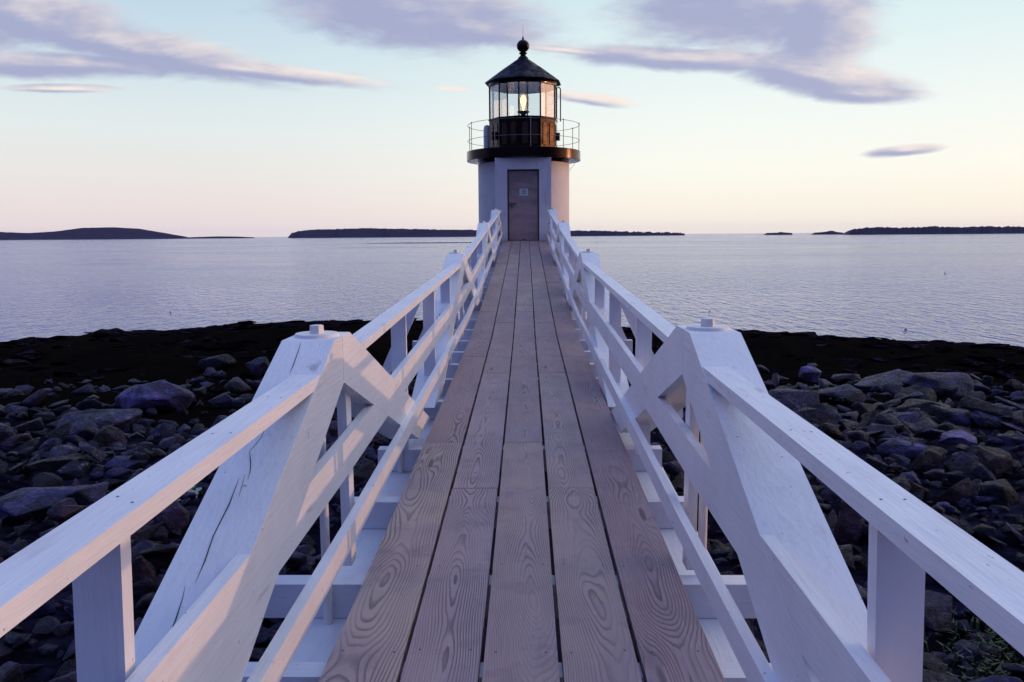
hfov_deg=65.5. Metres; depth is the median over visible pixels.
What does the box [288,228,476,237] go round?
island
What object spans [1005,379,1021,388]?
shore rock
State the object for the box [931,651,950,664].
shore rock
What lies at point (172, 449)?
shore rock
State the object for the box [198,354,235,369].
boulder
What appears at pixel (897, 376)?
boulder
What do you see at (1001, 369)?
rocky ledge slabs
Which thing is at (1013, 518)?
shore rock
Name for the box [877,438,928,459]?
boulder
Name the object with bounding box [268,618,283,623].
shore rock
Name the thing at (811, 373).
boulder
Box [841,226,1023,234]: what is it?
island
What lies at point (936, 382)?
boulder
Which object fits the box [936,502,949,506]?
boulder
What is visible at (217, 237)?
island
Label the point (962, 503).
boulder
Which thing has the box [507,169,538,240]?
door
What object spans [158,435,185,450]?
boulder
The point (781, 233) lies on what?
island
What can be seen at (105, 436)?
boulder
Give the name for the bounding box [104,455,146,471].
boulder
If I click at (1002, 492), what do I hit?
boulder
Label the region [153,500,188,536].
boulder
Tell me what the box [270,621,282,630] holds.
shore rock
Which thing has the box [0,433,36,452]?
boulder
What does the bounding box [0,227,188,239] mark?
island
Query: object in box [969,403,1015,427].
boulder
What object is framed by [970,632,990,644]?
boulder
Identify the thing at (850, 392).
boulder
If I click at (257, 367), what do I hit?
boulder
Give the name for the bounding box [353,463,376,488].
boulder
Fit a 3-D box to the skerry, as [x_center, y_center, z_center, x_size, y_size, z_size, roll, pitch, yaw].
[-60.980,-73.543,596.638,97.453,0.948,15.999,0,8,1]
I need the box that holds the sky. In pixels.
[0,0,1023,236]
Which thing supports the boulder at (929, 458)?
on the rocky ledge at (138, 354)
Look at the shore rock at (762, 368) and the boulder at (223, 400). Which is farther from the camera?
the shore rock at (762, 368)
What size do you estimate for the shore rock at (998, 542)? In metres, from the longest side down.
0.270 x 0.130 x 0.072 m
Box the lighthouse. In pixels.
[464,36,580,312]
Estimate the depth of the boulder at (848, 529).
8.86 m
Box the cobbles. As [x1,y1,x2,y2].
[0,367,1023,681]
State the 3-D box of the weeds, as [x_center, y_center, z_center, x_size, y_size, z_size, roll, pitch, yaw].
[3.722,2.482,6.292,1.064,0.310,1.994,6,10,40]
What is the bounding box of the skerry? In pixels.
[366,242,471,243]
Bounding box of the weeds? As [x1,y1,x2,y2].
[923,608,1023,681]
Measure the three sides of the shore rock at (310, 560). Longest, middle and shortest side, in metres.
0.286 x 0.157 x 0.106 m
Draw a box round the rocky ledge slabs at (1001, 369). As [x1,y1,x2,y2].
[0,318,1023,423]
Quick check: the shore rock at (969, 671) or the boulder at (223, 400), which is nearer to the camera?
the shore rock at (969, 671)
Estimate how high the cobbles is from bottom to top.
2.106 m
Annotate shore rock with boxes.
[12,634,31,648]
[38,644,59,655]
[52,621,70,636]
[53,660,75,678]
[134,623,139,635]
[166,446,176,455]
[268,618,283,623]
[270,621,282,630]
[300,556,314,568]
[714,557,727,564]
[756,365,769,372]
[836,440,844,446]
[884,457,895,464]
[926,631,942,638]
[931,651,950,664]
[956,657,982,675]
[961,606,979,618]
[987,535,1006,548]
[988,507,998,513]
[1003,514,1023,523]
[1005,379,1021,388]
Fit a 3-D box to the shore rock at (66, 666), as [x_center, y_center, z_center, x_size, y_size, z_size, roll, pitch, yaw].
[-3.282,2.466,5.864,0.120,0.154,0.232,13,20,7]
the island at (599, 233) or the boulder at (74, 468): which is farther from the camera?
the island at (599, 233)
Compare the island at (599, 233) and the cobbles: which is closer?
the cobbles
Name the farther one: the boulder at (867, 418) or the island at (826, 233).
the island at (826, 233)
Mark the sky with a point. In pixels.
(187, 118)
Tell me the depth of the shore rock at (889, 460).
11.67 m
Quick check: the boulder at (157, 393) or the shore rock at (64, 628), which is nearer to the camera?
the shore rock at (64, 628)
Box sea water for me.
[0,233,1023,346]
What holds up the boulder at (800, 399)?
on the rocky ledge at (138, 354)
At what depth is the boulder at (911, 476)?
10.61 m
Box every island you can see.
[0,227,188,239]
[188,236,253,238]
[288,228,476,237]
[570,230,684,235]
[764,232,792,234]
[810,231,842,234]
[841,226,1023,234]
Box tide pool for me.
[176,482,209,500]
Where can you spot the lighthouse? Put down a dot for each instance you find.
(522, 161)
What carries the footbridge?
on the rocky ledge at (138, 354)
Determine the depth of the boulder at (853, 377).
23.38 m
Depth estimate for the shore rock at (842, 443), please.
12.40 m
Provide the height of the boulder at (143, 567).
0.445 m
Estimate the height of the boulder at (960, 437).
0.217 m
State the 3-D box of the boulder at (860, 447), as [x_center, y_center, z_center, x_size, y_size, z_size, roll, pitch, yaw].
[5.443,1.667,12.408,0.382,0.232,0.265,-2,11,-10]
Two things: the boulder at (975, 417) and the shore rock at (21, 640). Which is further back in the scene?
the boulder at (975, 417)
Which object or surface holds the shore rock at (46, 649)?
on the rocky ledge at (138, 354)
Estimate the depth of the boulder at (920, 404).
16.84 m
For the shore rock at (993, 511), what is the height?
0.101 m
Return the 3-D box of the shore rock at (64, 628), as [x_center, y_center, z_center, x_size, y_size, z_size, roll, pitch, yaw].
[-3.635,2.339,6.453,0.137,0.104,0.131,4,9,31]
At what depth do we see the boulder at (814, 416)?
13.41 m
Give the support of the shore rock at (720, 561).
on the rocky ledge at (138, 354)
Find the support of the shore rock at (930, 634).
on the rocky ledge at (138, 354)
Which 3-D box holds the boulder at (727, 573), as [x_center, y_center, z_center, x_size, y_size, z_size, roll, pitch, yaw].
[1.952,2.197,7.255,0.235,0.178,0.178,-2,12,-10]
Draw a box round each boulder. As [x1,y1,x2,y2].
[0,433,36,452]
[0,485,109,522]
[24,453,92,471]
[55,408,142,429]
[55,458,90,479]
[92,425,127,447]
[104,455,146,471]
[115,380,195,412]
[132,556,155,582]
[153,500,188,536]
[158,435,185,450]
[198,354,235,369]
[207,393,233,406]
[246,357,269,377]
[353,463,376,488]
[720,571,735,574]
[768,388,819,408]
[794,407,841,424]
[798,365,821,381]
[818,384,866,401]
[831,374,861,381]
[834,500,862,544]
[850,441,872,453]
[854,369,911,391]
[858,410,878,426]
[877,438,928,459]
[889,412,918,422]
[895,399,949,414]
[900,471,921,485]
[902,372,973,397]
[910,446,946,476]
[911,489,923,500]
[936,477,974,506]
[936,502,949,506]
[939,429,976,445]
[953,639,977,662]
[957,498,970,508]
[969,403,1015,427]
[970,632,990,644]
[976,479,1019,505]
[977,446,1012,478]
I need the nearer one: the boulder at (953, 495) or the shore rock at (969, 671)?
the shore rock at (969, 671)
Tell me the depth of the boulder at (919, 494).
10.14 m
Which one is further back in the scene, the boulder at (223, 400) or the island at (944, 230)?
the island at (944, 230)
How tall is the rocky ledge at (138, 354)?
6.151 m
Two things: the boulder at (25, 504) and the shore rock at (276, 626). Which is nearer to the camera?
the shore rock at (276, 626)
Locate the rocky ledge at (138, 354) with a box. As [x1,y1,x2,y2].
[0,320,1023,681]
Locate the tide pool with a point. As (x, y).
(199, 487)
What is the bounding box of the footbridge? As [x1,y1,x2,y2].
[0,208,1023,681]
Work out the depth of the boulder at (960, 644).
6.42 m
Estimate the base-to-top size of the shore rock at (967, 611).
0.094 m
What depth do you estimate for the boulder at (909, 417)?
14.19 m
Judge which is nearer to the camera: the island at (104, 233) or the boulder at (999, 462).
the boulder at (999, 462)
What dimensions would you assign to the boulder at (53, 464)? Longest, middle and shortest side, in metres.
0.905 x 0.365 x 0.289 m
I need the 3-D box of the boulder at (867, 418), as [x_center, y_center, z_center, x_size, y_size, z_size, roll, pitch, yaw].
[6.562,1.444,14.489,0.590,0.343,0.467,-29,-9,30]
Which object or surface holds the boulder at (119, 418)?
on the rocky ledge at (138, 354)
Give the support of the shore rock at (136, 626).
on the rocky ledge at (138, 354)

